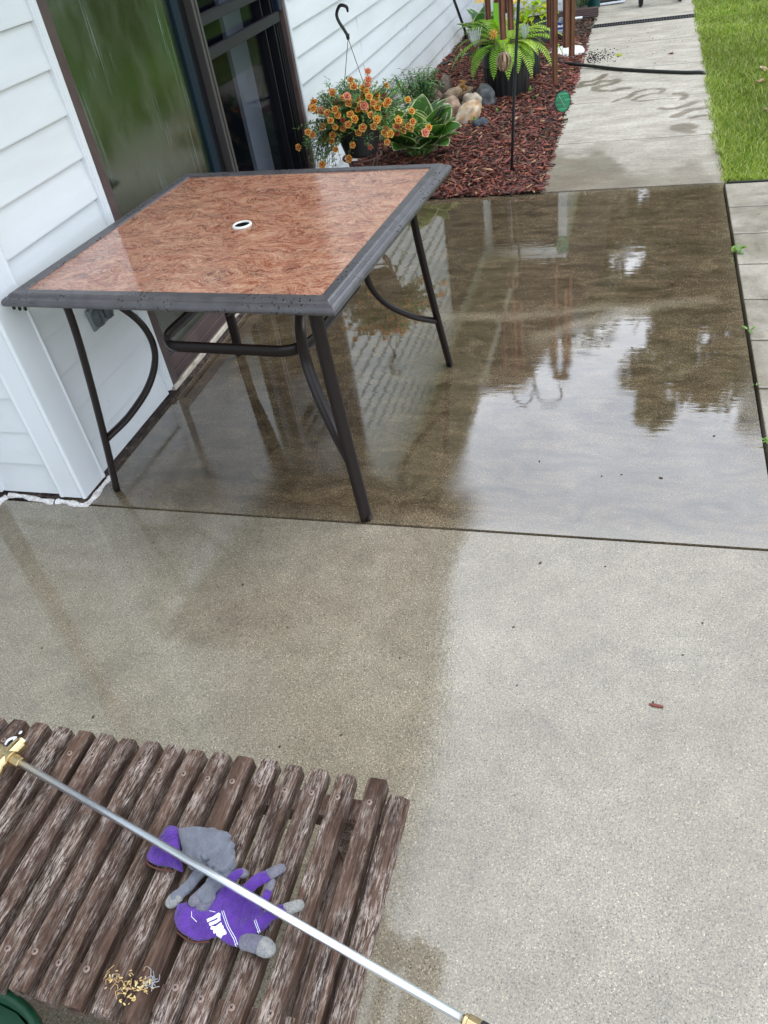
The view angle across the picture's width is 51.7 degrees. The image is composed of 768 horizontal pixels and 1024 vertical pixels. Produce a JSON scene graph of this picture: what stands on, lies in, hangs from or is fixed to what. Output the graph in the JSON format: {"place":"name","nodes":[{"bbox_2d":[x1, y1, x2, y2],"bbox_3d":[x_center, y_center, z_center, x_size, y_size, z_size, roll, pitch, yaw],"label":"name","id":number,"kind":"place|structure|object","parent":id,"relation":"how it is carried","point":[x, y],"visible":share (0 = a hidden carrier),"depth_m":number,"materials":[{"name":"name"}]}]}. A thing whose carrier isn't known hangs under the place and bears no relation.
{"place":"outdoors","nodes":[
{"label":"outdoors","id":0,"kind":"place"},
{"bbox_2d":[0,500,767,1023],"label":"patio slab","id":1,"kind":"structure","parent":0,"point":[584,836],"depth_m":1.81,"materials":[{"name":"concrete"}]},
{"bbox_2d":[0,989,43,1023],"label":"green bucket","id":2,"kind":"object","parent":1,"relation":"on","point":[14,1009],"visible":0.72,"depth_m":1.18,"materials":[{"name":"green plastic"}]},
{"bbox_2d":[0,718,409,1023],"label":"slatted table","id":3,"kind":"object","parent":1,"relation":"on","point":[76,876],"visible":0.98,"depth_m":1.24,"materials":[{"name":"brown wood"}]},
{"bbox_2d":[5,731,21,744],"bbox_3d":[-0.691,0.422,1.485,0.029,0.005,0.034,4,41,16],"label":"plastic scrap","id":4,"kind":"object","parent":3,"relation":"on","point":[13,738],"visible":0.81,"depth_m":1.48,"materials":[{"name":"white plastic"}]},
{"bbox_2d":[104,965,153,1005],"bbox_3d":[-0.361,0.665,1.120,0.082,0.008,0.054,4,41,16],"label":"dried seed cluster","id":5,"kind":"object","parent":3,"relation":"on","point":[133,988],"visible":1,"depth_m":1.12,"materials":[{"name":"beige plant"}]},
{"bbox_2d":[145,966,159,990],"bbox_3d":[-0.328,0.659,1.122,0.024,0.005,0.034,-8,39,3],"label":"lint tuft","id":6,"kind":"object","parent":3,"relation":"on","point":[153,982],"visible":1,"depth_m":1.12,"materials":[{"name":"grey fabric"}]},
{"bbox_2d":[146,825,235,910],"bbox_3d":[-0.306,0.549,1.233,0.156,0.030,0.130,4,41,16],"label":"garden glove","id":7,"kind":"object","parent":3,"relation":"on","point":[212,848],"visible":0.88,"depth_m":1.23,"materials":[{"name":"grey fabric"}]},
{"bbox_2d":[174,864,303,957],"bbox_3d":[-0.212,0.580,1.180,0.191,0.023,0.134,4,41,16],"label":"garden glove","id":8,"kind":"object","parent":3,"relation":"on","point":[230,917],"visible":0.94,"depth_m":1.16,"materials":[{"name":"purple fabric"}]},
{"bbox_2d":[0,737,488,1023],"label":"spray wand","id":9,"kind":"object","parent":3,"relation":"on","point":[12,752],"visible":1,"depth_m":1.17,"materials":[{"name":"silver metal"}]},
{"bbox_2d":[649,703,662,707],"bbox_3d":[0.593,0.421,1.728,0.030,0.003,0.007,8,43,21],"label":"mulch chip","id":10,"kind":"object","parent":1,"relation":"on","point":[656,705],"visible":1,"depth_m":1.73,"materials":[{"name":"brown wood"}]},
{"bbox_2d":[0,0,767,497],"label":"ground","id":11,"kind":"structure","parent":0,"point":[522,194],"depth_m":3.45,"materials":[{"name":"soil"}]},
{"bbox_2d":[0,0,562,506],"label":"house","id":12,"kind":"structure","parent":11,"relation":"on","point":[112,112],"depth_m":2.77,"materials":[{"name":"plastic"}]},
{"bbox_2d":[25,0,316,390],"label":"patio door","id":13,"kind":"structure","parent":12,"relation":"in","point":[135,82],"depth_m":3.01,"materials":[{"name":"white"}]},
{"bbox_2d":[294,3,431,167],"bbox_3d":[-0.124,-2.104,3.951,0.723,0.751,0.653,4,41,16],"label":"flower basket","id":14,"kind":"object","parent":12,"relation":"hanging from","point":[358,118],"visible":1,"depth_m":3.90,"materials":[{"name":"orange"}]},
{"bbox_2d":[575,0,588,6],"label":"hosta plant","id":15,"kind":"object","parent":11,"relation":"on","point":[582,4],"visible":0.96,"depth_m":7.86,"materials":[{"name":"green plant"}]},
{"bbox_2d":[589,14,694,28],"bbox_3d":[2.354,-4.433,7.229,1.020,0.080,0.128,4,41,16],"label":"channel drain","id":16,"kind":"object","parent":11,"relation":"on","point":[644,20],"visible":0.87,"depth_m":7.20,"materials":[{"name":"black"}]},
{"bbox_2d":[728,179,767,183],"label":"lawn edging","id":17,"kind":"object","parent":11,"relation":"on","point":[747,181],"visible":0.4,"depth_m":3.94,"materials":[{"name":"black"}]},
{"bbox_2d":[53,184,767,550],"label":"patio slab","id":18,"kind":"structure","parent":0,"point":[553,382],"depth_m":2.80,"materials":[{"name":"concrete"}]},
{"bbox_2d":[1,163,452,522],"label":"patio table","id":19,"kind":"object","parent":18,"relation":"on","point":[314,244],"visible":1,"depth_m":2.29,"materials":[{"name":"metal"}]},
{"bbox_2d":[342,149,381,166],"bbox_3d":[-0.093,-1.742,4.218,0.241,0.334,0.241,-8,39,4],"label":"plant stand","id":20,"kind":"object","parent":18,"relation":"on","point":[376,156],"visible":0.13,"depth_m":4.08,"materials":[{"name":"brown metal"}]},
{"bbox_2d":[41,192,715,747],"bbox_3d":[0.314,-0.550,2.959,1.850,0.004,3.473,4,41,16],"label":"slab grit","id":21,"kind":"object","parent":18,"relation":"on","point":[539,460],"visible":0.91,"depth_m":2.30,"materials":[{"name":"brown"}]},
{"bbox_2d":[354,14,598,199],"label":"mulch","id":22,"kind":"object","parent":0,"point":[489,187],"visible":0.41,"depth_m":4.95,"materials":[{"name":"brown wood"}]},
{"bbox_2d":[392,65,444,109],"bbox_3d":[0.233,-2.900,5.521,0.348,0.322,0.370,-19,40,-11],"label":"bush","id":23,"kind":"object","parent":22,"relation":"on","point":[412,88],"visible":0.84,"depth_m":5.47,"materials":[{"name":"green plant"}]},
{"bbox_2d":[379,94,461,158],"bbox_3d":[0.206,-2.322,4.806,0.589,0.338,0.614,4,41,16],"label":"hosta plant","id":24,"kind":"object","parent":22,"relation":"on","point":[438,115],"visible":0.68,"depth_m":4.73,"materials":[{"name":"green plant"}]},
{"bbox_2d":[430,89,442,102],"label":"rock","id":25,"kind":"object","parent":22,"relation":"on","point":[439,94],"visible":0.34,"depth_m":5.64,"materials":[{"name":"grey stone"}]},
{"bbox_2d":[439,73,451,93],"bbox_3d":[0.445,-3.065,5.732,0.095,0.184,0.106,-17,40,-8],"label":"rock","id":26,"kind":"object","parent":22,"relation":"on","point":[446,79],"visible":0.62,"depth_m":5.69,"materials":[{"name":"grey stone"}]},
{"bbox_2d":[443,95,460,117],"bbox_3d":[0.458,-2.742,5.430,0.153,0.194,0.128,4,41,16],"label":"rock","id":27,"kind":"object","parent":22,"relation":"on","point":[452,100],"visible":0.3,"depth_m":5.37,"materials":[{"name":"beige stone"}]},
{"bbox_2d":[453,0,466,39],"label":"leaning rod","id":28,"kind":"object","parent":22,"relation":"on","point":[459,15],"visible":0.7,"depth_m":7.06,"materials":[{"name":"black metal"}]},
{"bbox_2d":[455,99,481,124],"bbox_3d":[0.562,-2.670,5.319,0.229,0.160,0.120,-26,42,-18],"label":"rock","id":29,"kind":"object","parent":22,"relation":"on","point":[468,110],"visible":0.7,"depth_m":5.28,"materials":[{"name":"beige stone"}]},
{"bbox_2d":[462,93,481,104],"bbox_3d":[0.606,-2.825,5.469,0.139,0.118,0.132,4,41,16],"label":"rock","id":30,"kind":"object","parent":22,"relation":"on","point":[469,96],"visible":0.52,"depth_m":5.42,"materials":[{"name":"beige stone"}]},
{"bbox_2d":[467,27,480,88],"bbox_3d":[0.654,-3.156,5.615,0.094,0.474,0.096,4,41,16],"label":"wire ornament","id":31,"kind":"object","parent":22,"relation":"on","point":[476,35],"visible":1,"depth_m":5.50,"materials":[{"name":"silver metal"}]},
{"bbox_2d":[456,5,493,40],"bbox_3d":[0.781,-3.882,6.287,0.379,0.237,0.402,4,41,16],"label":"hosta plant","id":32,"kind":"object","parent":22,"relation":"on","point":[475,15],"visible":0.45,"depth_m":6.23,"materials":[{"name":"green plant"}]},
{"bbox_2d":[472,117,488,127],"bbox_3d":[0.635,-2.555,5.233,0.111,0.089,0.085,4,41,16],"label":"rock","id":33,"kind":"object","parent":22,"relation":"on","point":[479,121],"visible":0.62,"depth_m":5.20,"materials":[{"name":"grey stone"}]},
{"bbox_2d":[473,0,490,41],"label":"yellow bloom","id":34,"kind":"object","parent":22,"relation":"on","point":[477,1],"visible":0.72,"depth_m":5.67,"materials":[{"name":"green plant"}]},
{"bbox_2d":[475,83,495,105],"bbox_3d":[0.707,-2.921,5.601,0.170,0.183,0.169,4,41,16],"label":"rock","id":35,"kind":"object","parent":22,"relation":"on","point":[485,92],"visible":0.66,"depth_m":5.53,"materials":[{"name":"grey stone"}]},
{"bbox_2d":[450,3,562,98],"bbox_3d":[0.889,-3.241,5.594,0.844,0.564,0.683,4,41,16],"label":"potted fern","id":36,"kind":"object","parent":22,"relation":"on","point":[501,84],"visible":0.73,"depth_m":5.54,"materials":[{"name":"black"}]},
{"bbox_2d":[489,28,497,77],"bbox_3d":[0.756,-3.133,5.425,0.085,0.322,0.089,-25,42,-18],"label":"starburst ornament","id":37,"kind":"object","parent":36,"relation":"in","point":[493,34],"visible":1,"depth_m":5.34,"materials":[{"name":"gold metal"}]},
{"bbox_2d":[493,0,499,44],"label":"green plant label","id":38,"kind":"object","parent":36,"relation":"in","point":[495,12],"visible":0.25,"depth_m":5.51,"materials":[{"name":"green plastic"}]},
{"bbox_2d":[510,0,519,171],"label":"shepherd hook","id":39,"kind":"object","parent":22,"relation":"on","point":[514,79],"visible":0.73,"depth_m":4.13,"materials":[{"name":"black metal"}]},
{"bbox_2d":[484,0,513,71],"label":"wind chime","id":40,"kind":"object","parent":39,"relation":"hanging from","point":[505,6],"visible":1,"depth_m":3.95,"materials":[{"name":"orange metal"}]},
{"bbox_2d":[546,0,574,112],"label":"wind chime","id":41,"kind":"object","parent":39,"relation":"hanging from","point":[562,101],"visible":1,"depth_m":3.92,"materials":[{"name":"orange metal"}]},
{"bbox_2d":[506,25,541,77],"bbox_3d":[1.058,-3.481,6.030,0.289,0.330,0.289,4,41,16],"label":"planter tub","id":42,"kind":"object","parent":22,"relation":"on","point":[536,69],"visible":0.17,"depth_m":5.97,"materials":[{"name":"black"}]},
{"bbox_2d":[520,25,529,83],"bbox_3d":[0.991,-3.161,5.562,0.066,0.455,0.067,4,41,16],"label":"wire ornament","id":43,"kind":"object","parent":22,"relation":"on","point":[524,34],"visible":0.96,"depth_m":5.44,"materials":[{"name":"silver metal"}]},
{"bbox_2d":[513,0,558,44],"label":"coleus planter","id":44,"kind":"object","parent":22,"relation":"on","point":[531,20],"visible":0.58,"depth_m":6.79,"materials":[{"name":"green"}]},
{"bbox_2d":[531,0,545,15],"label":"plant","id":45,"kind":"object","parent":22,"relation":"on","point":[533,8],"visible":0.15,"depth_m":7.17,"materials":[{"name":"green plant"}]},
{"bbox_2d":[549,45,584,57],"bbox_3d":[1.505,-3.817,6.571,0.310,0.048,0.310,4,41,16],"label":"stepping stone","id":46,"kind":"object","parent":22,"relation":"on","point":[578,49],"visible":0.48,"depth_m":6.49,"materials":[{"name":"white stone"}]},
{"bbox_2d":[558,6,598,18],"bbox_3d":[1.791,-4.776,7.614,0.515,0.075,0.084,4,41,16],"label":"landscape timber","id":47,"kind":"object","parent":22,"relation":"on","point":[588,12],"visible":0.33,"depth_m":7.55,"materials":[{"name":"brown wood"}]},
{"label":"rock","id":48,"kind":"object","parent":22,"relation":"on","visible":0},
{"bbox_2d":[442,86,472,98],"bbox_3d":[0.525,-2.971,5.622,0.240,0.085,0.087,-15,39,-5],"label":"rock","id":49,"kind":"object","parent":48,"relation":"on","point":[455,91],"visible":0.64,"depth_m":5.59,"materials":[{"name":"beige stone"}]},
{"bbox_2d":[458,80,468,95],"bbox_3d":[0.551,-2.950,5.515,0.079,0.106,0.069,-6,39,6],"label":"dead leaf","id":50,"kind":"object","parent":49,"relation":"on","point":[462,85],"visible":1,"depth_m":5.51,"materials":[{"name":"brown plant"}]},
{"bbox_2d":[558,21,562,29],"bbox_3d":[1.532,-4.220,6.872,0.057,0.053,0.074,4,41,16],"label":"can","id":51,"kind":"object","parent":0,"point":[560,25],"visible":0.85,"depth_m":6.85,"materials":[{"name":"blue metal"}]},
{"bbox_2d":[600,0,624,5],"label":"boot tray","id":52,"kind":"object","parent":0,"point":[605,2],"visible":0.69,"depth_m":8.02,"materials":[{"name":"white plastic"}]},
{"bbox_2d":[540,134,724,193],"bbox_3d":[1.379,-1.902,4.425,0.912,0.100,0.802,4,41,16],"label":"walkway panel","id":53,"kind":"object","parent":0,"point":[654,162],"visible":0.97,"depth_m":4.35,"materials":[{"name":"concrete"}]},
{"bbox_2d":[555,93,714,144],"bbox_3d":[1.593,-2.447,5.034,0.912,0.100,0.872,4,41,16],"label":"walkway panel","id":54,"kind":"object","parent":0,"point":[670,116],"visible":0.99,"depth_m":4.97,"materials":[{"name":"concrete"}]},
{"bbox_2d":[571,61,709,104],"bbox_3d":[1.816,-3.015,5.668,0.912,0.100,0.872,4,41,16],"label":"walkway panel","id":55,"kind":"object","parent":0,"point":[602,86],"visible":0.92,"depth_m":5.58,"materials":[{"name":"concrete"}]},
{"bbox_2d":[438,51,707,76],"bbox_3d":[1.500,-3.535,6.264,2.340,0.111,0.423,22,49,33],"label":"drain hose","id":56,"kind":"object","parent":55,"relation":"on","point":[636,70],"visible":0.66,"depth_m":5.91,"materials":[{"name":"black"}]},
{"bbox_2d":[578,36,702,72],"bbox_3d":[2.040,-3.587,6.306,0.912,0.100,0.882,4,41,16],"label":"walkway panel","id":57,"kind":"object","parent":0,"point":[687,49],"visible":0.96,"depth_m":6.24,"materials":[{"name":"concrete"}]},
{"bbox_2d":[587,26,694,72],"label":"spilled soil","id":58,"kind":"structure","parent":57,"relation":"on","point":[593,57],"depth_m":6.39,"materials":[{"name":"black soil"}]},
{"bbox_2d":[586,17,699,46],"bbox_3d":[2.251,-4.126,6.907,0.912,0.100,0.772,4,41,16],"label":"walkway panel","id":59,"kind":"object","parent":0,"point":[633,33],"visible":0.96,"depth_m":6.86,"materials":[{"name":"concrete"}]},
{"bbox_2d":[593,2,694,24],"bbox_3d":[2.459,-4.657,7.500,0.912,0.100,0.595,4,41,16],"label":"walkway panel","id":60,"kind":"object","parent":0,"point":[646,13],"visible":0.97,"depth_m":7.47,"materials":[{"name":"concrete"}]},
{"bbox_2d":[598,0,692,12],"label":"walkway panel","id":61,"kind":"object","parent":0,"point":[629,4],"visible":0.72,"depth_m":7.83,"materials":[{"name":"concrete"}]},
{"bbox_2d":[587,0,600,6],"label":"teal pot","id":62,"kind":"object","parent":61,"relation":"on","point":[592,3],"visible":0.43,"depth_m":8.00,"materials":[{"name":"teal ceramic"}]},
{"bbox_2d":[638,0,681,6],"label":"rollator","id":63,"kind":"object","parent":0,"point":[640,2],"visible":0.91,"depth_m":7.68,"materials":[{"name":"black metal"}]},
{"bbox_2d":[697,0,767,181],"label":"lawn ground","id":64,"kind":"structure","parent":0,"point":[753,88],"depth_m":5.18,"materials":[{"name":"green plant"}]},
{"bbox_2d":[692,0,734,183],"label":"edge grass","id":65,"kind":"structure","parent":64,"relation":"on","point":[703,48],"depth_m":5.09,"materials":[{"name":"green plant"}]},
{"bbox_2d":[724,182,767,472],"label":"paver path","id":66,"kind":"structure","parent":0,"point":[746,204],"depth_m":3.23,"materials":[{"name":"concrete"}]},
{"bbox_2d":[731,244,748,253],"bbox_3d":[1.498,-1.109,3.338,0.062,0.045,0.063,-20,40,-11],"label":"weed","id":67,"kind":"object","parent":66,"relation":"on","point":[734,248],"visible":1,"depth_m":3.34,"materials":[{"name":"green plant"}]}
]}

